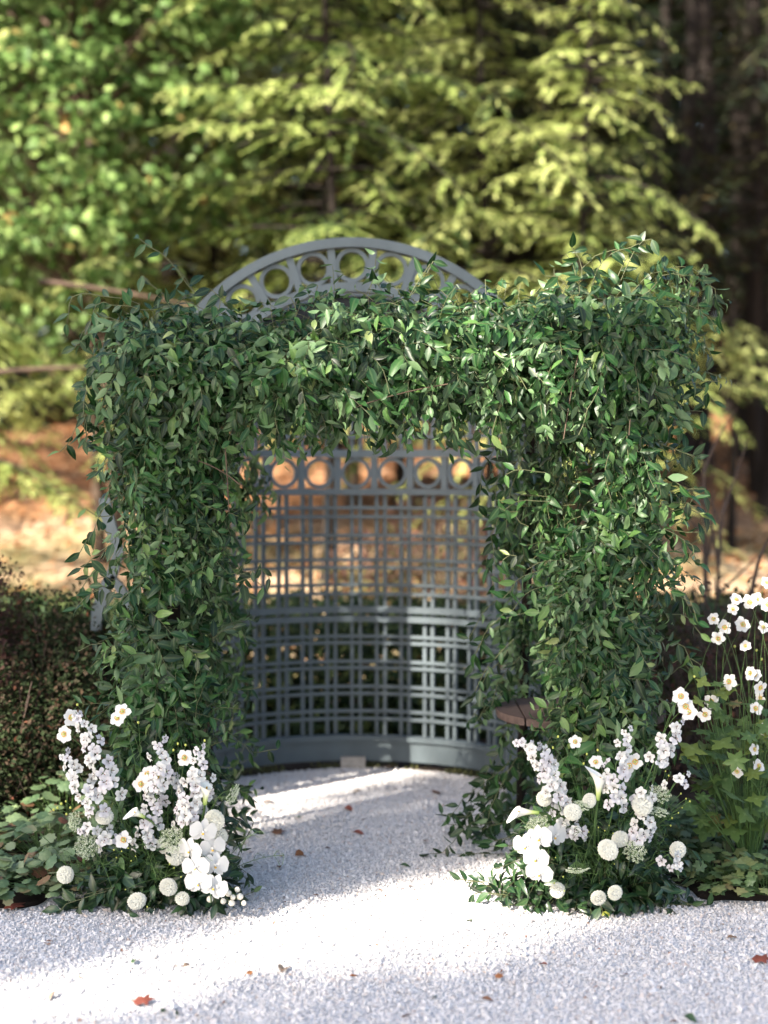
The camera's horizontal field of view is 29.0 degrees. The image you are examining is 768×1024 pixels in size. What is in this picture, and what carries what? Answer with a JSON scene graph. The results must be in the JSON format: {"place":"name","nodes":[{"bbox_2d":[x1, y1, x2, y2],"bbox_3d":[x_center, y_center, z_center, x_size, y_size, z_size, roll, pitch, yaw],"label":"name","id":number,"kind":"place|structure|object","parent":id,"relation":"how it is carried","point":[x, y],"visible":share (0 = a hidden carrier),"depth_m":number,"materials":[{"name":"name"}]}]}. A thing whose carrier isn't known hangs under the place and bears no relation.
{"place":"outdoors","nodes":[
{"label":"outdoors","id":0,"kind":"place"},
{"bbox_2d":[0,751,106,908],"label":"planting bed","id":1,"kind":"object","parent":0,"point":[31,900],"depth_m":5.76,"materials":[{"name":"soil"}]},
{"bbox_2d":[0,805,39,857],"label":"scalloped plant","id":2,"kind":"object","parent":1,"relation":"on","point":[12,816],"visible":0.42,"depth_m":6.26,"materials":[{"name":"green plant"}]},
{"bbox_2d":[0,849,61,905],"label":"scalloped plant","id":3,"kind":"object","parent":1,"relation":"on","point":[6,863],"visible":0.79,"depth_m":5.67,"materials":[{"name":"green plant"}]},
{"bbox_2d":[0,554,70,794],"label":"barberry shrub","id":4,"kind":"object","parent":1,"relation":"on","point":[8,644],"visible":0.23,"depth_m":7.21,"materials":[{"name":"green plant"}]},
{"bbox_2d":[4,770,99,842],"bbox_3d":[-1.427,1.296,6.579,0.586,0.314,0.538,0,2,0],"label":"scalloped plant","id":5,"kind":"object","parent":1,"relation":"on","point":[47,794],"visible":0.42,"depth_m":6.51,"materials":[{"name":"green plant"}]},
{"bbox_2d":[0,805,104,878],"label":"scalloped plant","id":6,"kind":"object","parent":1,"relation":"on","point":[49,819],"visible":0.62,"depth_m":6.08,"materials":[{"name":"green plant"}]},
{"bbox_2d":[1,839,109,901],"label":"scalloped plant","id":7,"kind":"object","parent":1,"relation":"on","point":[49,857],"visible":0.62,"depth_m":5.68,"materials":[{"name":"green plant"}]},
{"bbox_2d":[0,659,120,831],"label":"shrub","id":8,"kind":"object","parent":1,"relation":"on","point":[21,777],"visible":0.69,"depth_m":6.67,"materials":[{"name":"green plant"}]},
{"bbox_2d":[0,578,121,803],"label":"leaved shrub","id":9,"kind":"object","parent":1,"relation":"on","point":[54,661],"visible":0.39,"depth_m":7.08,"materials":[{"name":"green plant"}]},
{"bbox_2d":[39,795,110,848],"bbox_3d":[-1.147,1.325,6.285,0.547,0.274,0.493,1,2,30],"label":"scalloped plant","id":10,"kind":"object","parent":1,"relation":"on","point":[83,816],"visible":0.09,"depth_m":6.24,"materials":[{"name":"green plant"}]},
{"bbox_2d":[0,767,767,1023],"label":"gravel court","id":11,"kind":"object","parent":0,"point":[248,1002],"visible":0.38,"depth_m":5.06,"materials":[{"name":"white gravel"}]},
{"bbox_2d":[42,775,263,919],"bbox_3d":[-0.839,1.286,5.700,0.808,0.575,0.540,0,2,12],"label":"greenery mound","id":12,"kind":"object","parent":11,"relation":"on","point":[115,900],"visible":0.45,"depth_m":5.58,"materials":[{"name":"green plant"}]},
{"bbox_2d":[57,866,104,883],"bbox_3d":[-1.066,1.391,5.619,0.348,0.145,0.061,-1,2,-31],"label":"dahlia","id":13,"kind":"object","parent":12,"relation":"in","point":[65,874],"visible":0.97,"depth_m":5.53,"materials":[{"name":"beige plant"}]},
{"bbox_2d":[57,703,124,805],"bbox_3d":[-1.042,1.080,5.571,0.383,0.765,0.063,-2,2,-44],"label":"white anemone","id":14,"kind":"object","parent":12,"relation":"in","point":[63,734],"visible":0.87,"depth_m":5.44,"materials":[{"name":"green plant"}]},
{"bbox_2d":[75,833,121,859],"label":"umbel flower","id":15,"kind":"object","parent":12,"relation":"in","point":[87,847],"visible":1,"depth_m":5.45,"materials":[{"name":"white plant"}]},
{"bbox_2d":[59,747,150,886],"bbox_3d":[-0.997,1.162,5.534,0.409,0.607,0.138,-2,2,-42],"label":"delphinium","id":16,"kind":"object","parent":12,"relation":"in","point":[94,794],"visible":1,"depth_m":5.43,"materials":[{"name":"white plant"}]},
{"bbox_2d":[71,710,153,884],"bbox_3d":[-0.963,1.094,5.531,0.384,0.743,0.148,-2,2,-45],"label":"delphinium","id":17,"kind":"object","parent":12,"relation":"in","point":[91,757],"visible":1,"depth_m":5.42,"materials":[{"name":"white plant"}]},
{"bbox_2d":[77,822,152,885],"bbox_3d":[-0.966,1.299,5.556,0.359,0.333,0.120,-2,2,-45],"label":"delphinium","id":18,"kind":"object","parent":12,"relation":"in","point":[102,840],"visible":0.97,"depth_m":5.45,"materials":[{"name":"white plant"}]},
{"bbox_2d":[110,704,142,799],"bbox_3d":[-0.897,1.081,5.564,0.102,0.764,0.296,1,2,28],"label":"white anemone","id":19,"kind":"object","parent":12,"relation":"in","point":[118,716],"visible":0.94,"depth_m":5.45,"materials":[{"name":"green plant"}]},
{"bbox_2d":[127,892,147,909],"bbox_3d":[-0.870,1.428,5.568,0.070,0.073,0.313,1,2,16],"label":"dahlia","id":20,"kind":"object","parent":12,"relation":"in","point":[136,901],"visible":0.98,"depth_m":5.43,"materials":[{"name":"beige plant"}]},
{"bbox_2d":[130,790,163,856],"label":"delphinium","id":21,"kind":"object","parent":12,"relation":"in","point":[148,836],"visible":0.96,"depth_m":5.47,"materials":[{"name":"white plant"}]},
{"bbox_2d":[132,766,165,815],"bbox_3d":[-0.863,1.196,5.581,0.129,0.534,0.277,0,2,0],"label":"white anemone","id":22,"kind":"object","parent":12,"relation":"in","point":[137,784],"visible":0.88,"depth_m":5.45,"materials":[{"name":"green plant"}]},
{"bbox_2d":[24,781,283,892],"bbox_3d":[-0.850,1.228,5.559,0.951,0.394,0.428,0,2,0],"label":"filler greenery","id":23,"kind":"object","parent":12,"relation":"in","point":[147,858],"visible":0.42,"depth_m":5.54,"materials":[{"name":"green plant"}]},
{"bbox_2d":[144,735,173,816],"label":"delphinium","id":24,"kind":"object","parent":12,"relation":"in","point":[163,764],"visible":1,"depth_m":5.42,"materials":[{"name":"white plant"}]},
{"bbox_2d":[159,878,177,895],"bbox_3d":[-0.793,1.401,5.573,0.074,0.127,0.307,0,2,0],"label":"dahlia","id":25,"kind":"object","parent":12,"relation":"in","point":[168,887],"visible":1,"depth_m":5.43,"materials":[{"name":"beige plant"}]},
{"bbox_2d":[156,772,184,836],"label":"delphinium","id":26,"kind":"object","parent":12,"relation":"in","point":[162,797],"visible":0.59,"depth_m":5.53,"materials":[{"name":"white plant"}]},
{"bbox_2d":[156,826,185,868],"bbox_3d":[-0.779,1.306,5.564,0.107,0.314,0.320,0,2,0],"label":"umbel flower","id":27,"kind":"object","parent":12,"relation":"in","point":[171,841],"visible":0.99,"depth_m":5.43,"materials":[{"name":"white plant"}]},
{"bbox_2d":[165,846,184,865],"bbox_3d":[-0.805,1.342,5.570,0.073,0.242,0.304,-1,2,-19],"label":"dahlia","id":28,"kind":"object","parent":12,"relation":"in","point":[177,858],"visible":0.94,"depth_m":5.43,"materials":[{"name":"beige plant"}]},
{"bbox_2d":[172,739,205,825],"bbox_3d":[-0.777,1.146,5.560,0.107,0.633,0.308,-1,2,-31],"label":"white anemone","id":29,"kind":"object","parent":12,"relation":"in","point":[185,755],"visible":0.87,"depth_m":5.45,"materials":[{"name":"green plant"}]},
{"bbox_2d":[173,742,207,836],"bbox_3d":[-0.771,1.153,5.551,0.109,0.624,0.332,-1,2,-32],"label":"delphinium","id":30,"kind":"object","parent":12,"relation":"in","point":[194,774],"visible":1,"depth_m":5.42,"materials":[{"name":"white plant"}]},
{"bbox_2d":[171,773,216,838],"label":"delphinium","id":31,"kind":"object","parent":12,"relation":"in","point":[200,811],"visible":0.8,"depth_m":5.49,"materials":[{"name":"white plant"}]},
{"bbox_2d":[178,818,228,901],"bbox_3d":[-0.729,1.289,5.520,0.167,0.353,0.396,-1,2,-41],"label":"orchid spray","id":32,"kind":"object","parent":12,"relation":"in","point":[196,869],"visible":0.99,"depth_m":5.41,"materials":[{"name":"white plant"}]},
{"bbox_2d":[195,781,212,842],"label":"calla lily","id":33,"kind":"object","parent":12,"relation":"in","point":[206,787],"visible":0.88,"depth_m":5.45,"materials":[{"name":"white plant"}]},
{"bbox_2d":[195,809,224,839],"bbox_3d":[-0.681,1.276,5.585,0.080,0.374,0.340,-1,2,-25],"label":"dahlia","id":34,"kind":"object","parent":12,"relation":"in","point":[216,817],"visible":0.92,"depth_m":5.44,"materials":[{"name":"beige plant"}]},
{"bbox_2d":[207,887,245,905],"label":"berry sprig","id":35,"kind":"object","parent":12,"relation":"in","point":[233,897],"visible":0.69,"depth_m":5.46,"materials":[{"name":"white plant"}]},
{"bbox_2d":[91,237,593,802],"bbox_3d":[-0.155,0.047,7.722,2.535,2.780,1.074,0,2,0],"label":"trellis niche","id":36,"kind":"object","parent":11,"relation":"on","point":[407,747],"visible":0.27,"depth_m":8.14,"materials":[{"name":"grey metal"}]},
{"bbox_2d":[1,770,767,1023],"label":"leaf crumbs","id":37,"kind":"object","parent":11,"relation":"on","point":[249,972],"visible":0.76,"depth_m":5.10,"materials":[{"name":"brown plant"}]},
{"bbox_2d":[46,231,731,907],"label":"greenery arch","id":38,"kind":"structure","parent":11,"relation":"on","point":[182,393],"depth_m":5.64,"materials":[{"name":"green plant"}]},
{"bbox_2d":[628,794,653,817],"bbox_3d":[0.923,1.246,5.579,0.080,0.433,0.309,0,2,-13],"label":"dahlia","id":39,"kind":"object","parent":38,"relation":"on","point":[642,807],"visible":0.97,"depth_m":5.44,"materials":[{"name":"beige plant"}]},
{"bbox_2d":[629,785,656,817],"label":"delphinium","id":40,"kind":"object","parent":38,"relation":"attached to","point":[642,793],"visible":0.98,"depth_m":5.45,"materials":[{"name":"white plant"}]},
{"bbox_2d":[621,850,683,883],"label":"delphinium","id":41,"kind":"object","parent":38,"relation":"attached to","point":[676,865],"visible":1,"depth_m":5.46,"materials":[{"name":"white plant"}]},
{"bbox_2d":[496,696,665,859],"bbox_3d":[0.825,1.153,6.258,0.702,0.653,0.710,0,2,0],"label":"round table","id":42,"kind":"object","parent":11,"relation":"on","point":[516,711],"visible":0.2,"depth_m":6.16,"materials":[{"name":"brown wood"}]},
{"bbox_2d":[449,779,713,919],"bbox_3d":[0.777,1.290,5.723,0.828,0.532,0.725,-1,2,-32],"label":"greenery mound","id":43,"kind":"object","parent":11,"relation":"on","point":[651,894],"visible":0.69,"depth_m":5.60,"materials":[{"name":"green plant"}]},
{"bbox_2d":[513,822,567,882],"bbox_3d":[0.668,1.300,5.531,0.396,0.332,0.158,-2,2,-44],"label":"orchid spray","id":44,"kind":"object","parent":43,"relation":"in","point":[535,857],"visible":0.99,"depth_m":5.41,"materials":[{"name":"white plant"}]},
{"bbox_2d":[512,737,571,828],"bbox_3d":[0.674,1.143,5.526,0.408,0.645,0.160,-2,2,-41],"label":"delphinium","id":45,"kind":"object","parent":43,"relation":"in","point":[549,779],"visible":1,"depth_m":5.42,"materials":[{"name":"white plant"}]},
{"bbox_2d":[507,806,579,877],"bbox_3d":[0.629,1.273,5.567,0.400,0.385,0.089,-1,2,-39],"label":"calla lily","id":46,"kind":"object","parent":43,"relation":"in","point":[518,811],"visible":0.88,"depth_m":5.47,"materials":[{"name":"white plant"}]},
{"bbox_2d":[548,797,578,849],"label":"delphinium","id":47,"kind":"object","parent":43,"relation":"in","point":[560,821],"visible":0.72,"depth_m":5.48,"materials":[{"name":"white plant"}]},
{"bbox_2d":[552,735,585,824],"bbox_3d":[0.741,1.143,5.589,0.090,0.637,0.265,1,2,40],"label":"white anemone","id":48,"kind":"object","parent":43,"relation":"in","point":[574,740],"visible":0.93,"depth_m":5.51,"materials":[{"name":"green plant"}]},
{"bbox_2d":[564,803,581,820],"bbox_3d":[0.745,1.261,5.554,0.068,0.405,0.345,1,2,23],"label":"dahlia","id":49,"kind":"object","parent":43,"relation":"in","point":[572,812],"visible":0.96,"depth_m":5.40,"materials":[{"name":"beige plant"}]},
{"bbox_2d":[509,792,671,885],"bbox_3d":[0.773,1.210,5.573,0.596,0.406,0.424,0,2,0],"label":"filler greenery","id":50,"kind":"object","parent":43,"relation":"on","point":[618,856],"visible":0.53,"depth_m":5.55,"materials":[{"name":"green plant"}]},
{"bbox_2d":[583,749,602,813],"bbox_3d":[0.773,1.167,5.599,0.078,0.590,0.240,0,2,0],"label":"white anemone","id":51,"kind":"object","parent":43,"relation":"in","point":[596,762],"visible":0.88,"depth_m":5.49,"materials":[{"name":"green plant"}]},
{"bbox_2d":[585,766,604,872],"bbox_3d":[0.775,1.196,5.568,0.082,0.538,0.310,0,2,0],"label":"calla lily","id":52,"kind":"object","parent":43,"relation":"in","point":[599,781],"visible":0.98,"depth_m":5.45,"materials":[{"name":"white plant"}]},
{"bbox_2d":[596,839,618,875],"bbox_3d":[0.815,1.324,5.550,0.078,0.279,0.349,0,2,0],"label":"dahlia","id":53,"kind":"object","parent":43,"relation":"in","point":[608,849],"visible":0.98,"depth_m":5.39,"materials":[{"name":"beige plant"}]},
{"bbox_2d":[601,725,632,838],"bbox_3d":[0.820,1.120,5.556,0.116,0.689,0.306,-1,2,-18],"label":"delphinium","id":54,"kind":"object","parent":43,"relation":"in","point":[610,784],"visible":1,"depth_m":5.42,"materials":[{"name":"white plant"}]},
{"bbox_2d":[618,813,656,858],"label":"delphinium","id":55,"kind":"object","parent":43,"relation":"in","point":[639,836],"visible":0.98,"depth_m":5.45,"materials":[{"name":"white plant"}]},
{"bbox_2d":[612,718,684,877],"bbox_3d":[0.945,1.108,5.553,0.349,0.712,0.127,2,2,44],"label":"delphinium","id":56,"kind":"object","parent":43,"relation":"in","point":[662,744],"visible":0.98,"depth_m":5.44,"materials":[{"name":"white plant"}]},
{"bbox_2d":[627,771,690,863],"bbox_3d":[0.981,1.207,5.567,0.359,0.515,0.088,2,2,44],"label":"delphinium","id":57,"kind":"object","parent":43,"relation":"in","point":[681,780],"visible":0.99,"depth_m":5.45,"materials":[{"name":"white plant"}]},
{"bbox_2d":[631,675,697,810],"bbox_3d":[1.008,1.030,5.572,0.062,0.866,0.367,-2,2,-44],"label":"white anemone","id":58,"kind":"object","parent":43,"relation":"in","point":[687,709],"visible":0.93,"depth_m":5.46,"materials":[{"name":"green plant"}]},
{"bbox_2d":[0,335,767,723],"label":"forest floor","id":59,"kind":"structure","parent":0,"point":[44,551],"depth_m":17.46,"materials":[{"name":"brown soil"}]},
{"bbox_2d":[0,566,74,604],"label":"woodland shrub","id":60,"kind":"object","parent":59,"relation":"on","point":[30,576],"visible":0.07,"depth_m":12.43,"materials":[{"name":"green plant"}]},
{"bbox_2d":[0,287,104,534],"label":"hemlock tree","id":61,"kind":"object","parent":59,"relation":"on","point":[19,346],"visible":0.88,"depth_m":14.02,"materials":[{"name":"green plant"}]},
{"bbox_2d":[0,366,94,374],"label":"dead bough","id":62,"kind":"object","parent":61,"relation":"attached to","point":[20,370],"visible":0.73,"depth_m":12.09,"materials":[{"name":"brown wood"}]},
{"bbox_2d":[0,3,151,433],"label":"conifer tree","id":63,"kind":"object","parent":59,"relation":"on","point":[8,380],"visible":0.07,"depth_m":21.59,"materials":[{"name":"green plant"}]},
{"bbox_2d":[38,279,188,306],"bbox_3d":[-2.219,-1.814,12.301,1.258,0.200,0.056,0,2,-14],"label":"dead bough","id":64,"kind":"object","parent":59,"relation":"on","point":[46,282],"visible":0.72,"depth_m":12.23,"materials":[{"name":"brown wood"}]},
{"bbox_2d":[0,0,311,564],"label":"maple tree","id":65,"kind":"object","parent":59,"relation":"on","point":[59,69],"visible":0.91,"depth_m":14.66,"materials":[{"name":"green plant"}]},
{"bbox_2d":[0,0,317,445],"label":"conifer tree","id":66,"kind":"object","parent":59,"relation":"on","point":[165,262],"visible":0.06,"depth_m":22.30,"materials":[{"name":"green plant"}]},
{"bbox_2d":[0,0,430,473],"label":"hemlock tree","id":67,"kind":"object","parent":59,"relation":"on","point":[213,269],"visible":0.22,"depth_m":16.21,"materials":[{"name":"green plant"}]},
{"bbox_2d":[57,0,537,582],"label":"hemlock tree","id":68,"kind":"object","parent":59,"relation":"on","point":[331,128],"visible":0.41,"depth_m":14.43,"materials":[{"name":"green plant"}]},
{"bbox_2d":[181,0,479,449],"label":"conifer tree","id":69,"kind":"object","parent":59,"relation":"on","point":[340,443],"visible":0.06,"depth_m":24.24,"materials":[{"name":"green plant"}]},
{"bbox_2d":[285,1,379,505],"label":"bare tree","id":70,"kind":"object","parent":59,"relation":"on","point":[355,478],"visible":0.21,"depth_m":18.07,"materials":[{"name":"brown plant"}]},
{"bbox_2d":[0,587,767,740],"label":"boxwood hedge","id":71,"kind":"object","parent":59,"relation":"on","point":[343,675],"visible":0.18,"depth_m":9.06,"materials":[{"name":"green plant"}]},
{"bbox_2d":[0,0,767,429],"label":"woodland","id":72,"kind":"object","parent":59,"relation":"on","point":[646,4],"visible":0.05,"depth_m":28.97,"materials":[{"name":"green plant"}]},
{"bbox_2d":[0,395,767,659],"bbox_3d":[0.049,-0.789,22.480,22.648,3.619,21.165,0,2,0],"label":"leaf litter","id":73,"kind":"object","parent":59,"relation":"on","point":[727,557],"visible":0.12,"depth_m":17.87,"materials":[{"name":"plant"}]},
{"bbox_2d":[184,0,608,505],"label":"hemlock tree","id":74,"kind":"object","parent":59,"relation":"on","point":[399,471],"visible":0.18,"depth_m":17.81,"materials":[{"name":"green plant"}]},
{"bbox_2d":[252,499,609,625],"bbox_3d":[0.614,0.453,13.599,3.831,1.255,1.396,0,2,0],"label":"woodland shrub","id":75,"kind":"object","parent":59,"relation":"on","point":[392,551],"visible":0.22,"depth_m":13.48,"materials":[{"name":"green plant"}]},
{"bbox_2d":[239,0,710,568],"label":"hemlock tree","id":76,"kind":"object","parent":59,"relation":"on","point":[481,64],"visible":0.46,"depth_m":15.19,"materials":[{"name":"green plant"}]},
{"bbox_2d":[504,7,523,467],"bbox_3d":[1.809,-5.579,19.822,1.010,11.310,2.118,-1,2,-39],"label":"bare tree","id":77,"kind":"object","parent":59,"relation":"on","point":[521,166],"visible":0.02,"depth_m":20.00,"materials":[{"name":"brown plant"}]},
{"bbox_2d":[366,0,736,446],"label":"hemlock tree","id":78,"kind":"object","parent":59,"relation":"on","point":[515,16],"visible":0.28,"depth_m":17.02,"materials":[{"name":"green plant"}]},
{"bbox_2d":[368,0,763,401],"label":"conifer tree","id":79,"kind":"object","parent":59,"relation":"on","point":[632,52],"visible":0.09,"depth_m":21.22,"materials":[{"name":"green plant"}]},
{"bbox_2d":[386,0,767,563],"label":"hemlock tree","id":80,"kind":"object","parent":59,"relation":"on","point":[587,68],"visible":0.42,"depth_m":14.54,"materials":[{"name":"green plant"}]},
{"bbox_2d":[415,0,740,301],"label":"conifer tree","id":81,"kind":"object","parent":59,"relation":"on","point":[622,111],"visible":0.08,"depth_m":25.54,"materials":[{"name":"green plant"}]},
{"bbox_2d":[598,0,737,493],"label":"bare tree","id":82,"kind":"object","parent":59,"relation":"on","point":[686,156],"visible":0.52,"depth_m":19.01,"materials":[{"name":"brown plant"}]},
{"bbox_2d":[612,0,726,451],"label":"bare tree","id":83,"kind":"object","parent":59,"relation":"on","point":[659,123],"visible":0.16,"depth_m":22.58,"materials":[{"name":"brown plant"}]},
{"bbox_2d":[587,0,767,415],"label":"conifer tree","id":84,"kind":"object","parent":59,"relation":"on","point":[727,399],"visible":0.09,"depth_m":27.77,"materials":[{"name":"brown plant"}]},
{"bbox_2d":[588,0,767,475],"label":"conifer tree","id":85,"kind":"object","parent":59,"relation":"on","point":[707,129],"visible":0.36,"depth_m":20.30,"materials":[{"name":"green plant"}]},
{"bbox_2d":[615,0,767,518],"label":"conifer tree","id":86,"kind":"object","parent":59,"relation":"on","point":[761,498],"visible":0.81,"depth_m":17.86,"materials":[{"name":"green plant"}]},
{"bbox_2d":[622,0,767,436],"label":"conifer tree","id":87,"kind":"object","parent":59,"relation":"on","point":[764,313],"visible":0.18,"depth_m":22.34,"materials":[{"name":"green plant"}]},
{"bbox_2d":[658,22,767,316],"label":"conifer tree","id":88,"kind":"object","parent":59,"relation":"on","point":[738,176],"visible":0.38,"depth_m":19.60,"materials":[{"name":"green plant"}]},
{"bbox_2d":[677,286,767,548],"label":"hemlock tree","id":89,"kind":"object","parent":59,"relation":"on","point":[733,375],"visible":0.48,"depth_m":16.36,"materials":[{"name":"green plant"}]},
{"bbox_2d":[692,0,765,493],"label":"bare tree","id":90,"kind":"object","parent":59,"relation":"on","point":[753,410],"visible":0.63,"depth_m":18.74,"materials":[{"name":"brown plant"}]},
{"bbox_2d":[695,0,767,459],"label":"bare tree","id":91,"kind":"object","parent":59,"relation":"on","point":[741,412],"visible":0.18,"depth_m":21.83,"materials":[{"name":"brown plant"}]},
{"bbox_2d":[216,724,570,806],"bbox_3d":[-0.164,1.421,8.443,5.220,0.030,2.927,0,2,0],"label":"soil strip","id":92,"kind":"object","parent":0,"point":[297,766],"visible":0.14,"depth_m":8.25,"materials":[{"name":"brown soil"}]},
{"bbox_2d":[341,756,364,768],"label":"stone block","id":93,"kind":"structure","parent":92,"relation":"on","point":[354,761],"depth_m":8.22,"materials":[{"name":"grey stone"}]},
{"bbox_2d":[220,761,536,801],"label":"moss tufts","id":94,"kind":"object","parent":92,"relation":"on","point":[282,768],"visible":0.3,"depth_m":8.15,"materials":[{"name":"green plant"}]},
{"bbox_2d":[636,715,767,901],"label":"planting bed","id":95,"kind":"object","parent":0,"point":[687,793],"visible":0.02,"depth_m":6.31,"materials":[{"name":"soil"}]},
{"bbox_2d":[653,795,720,835],"bbox_3d":[1.276,1.370,6.747,0.522,0.156,0.543,1,2,39],"label":"ivy plant","id":96,"kind":"object","parent":95,"relation":"on","point":[670,800],"visible":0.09,"depth_m":6.69,"materials":[{"name":"green plant"}]},
{"bbox_2d":[650,819,736,862],"bbox_3d":[1.319,1.389,6.346,0.581,0.144,0.509,0,2,0],"label":"ivy plant","id":97,"kind":"object","parent":95,"relation":"on","point":[674,828],"visible":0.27,"depth_m":6.27,"materials":[{"name":"green plant"}]},
{"bbox_2d":[636,567,767,788],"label":"plant","id":98,"kind":"object","parent":95,"relation":"on","point":[690,726],"visible":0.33,"depth_m":7.66,"materials":[{"name":"green plant"}]},
{"bbox_2d":[667,407,737,706],"bbox_3d":[1.932,0.352,9.217,0.505,2.003,0.146,-1,2,-19],"label":"bare sapling","id":99,"kind":"object","parent":95,"relation":"on","point":[706,550],"visible":0.51,"depth_m":9.20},
{"bbox_2d":[660,841,767,894],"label":"ivy plant","id":100,"kind":"object","parent":95,"relation":"on","point":[708,855],"visible":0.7,"depth_m":5.81,"materials":[{"name":"green plant"}]},
{"bbox_2d":[678,667,767,856],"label":"anemone plant","id":101,"kind":"object","parent":95,"relation":"on","point":[756,803],"visible":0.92,"depth_m":5.82,"materials":[{"name":"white plant"}]},
{"bbox_2d":[680,577,767,851],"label":"anemone plant","id":102,"kind":"object","parent":95,"relation":"on","point":[752,601],"visible":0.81,"depth_m":5.93,"materials":[{"name":"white plant"}]},
{"bbox_2d":[692,432,765,630],"bbox_3d":[2.135,0.429,9.172,0.478,1.852,0.217,0,2,0],"label":"bare sapling","id":103,"kind":"object","parent":95,"relation":"on","point":[718,551],"visible":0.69,"depth_m":9.20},
{"bbox_2d":[697,852,767,897],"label":"ivy plant","id":104,"kind":"object","parent":95,"relation":"on","point":[751,865],"visible":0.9,"depth_m":5.70,"materials":[{"name":"green plant"}]},
{"bbox_2d":[745,538,767,695],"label":"bare sapling","id":105,"kind":"object","parent":95,"relation":"on","point":[757,566],"visible":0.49,"depth_m":7.91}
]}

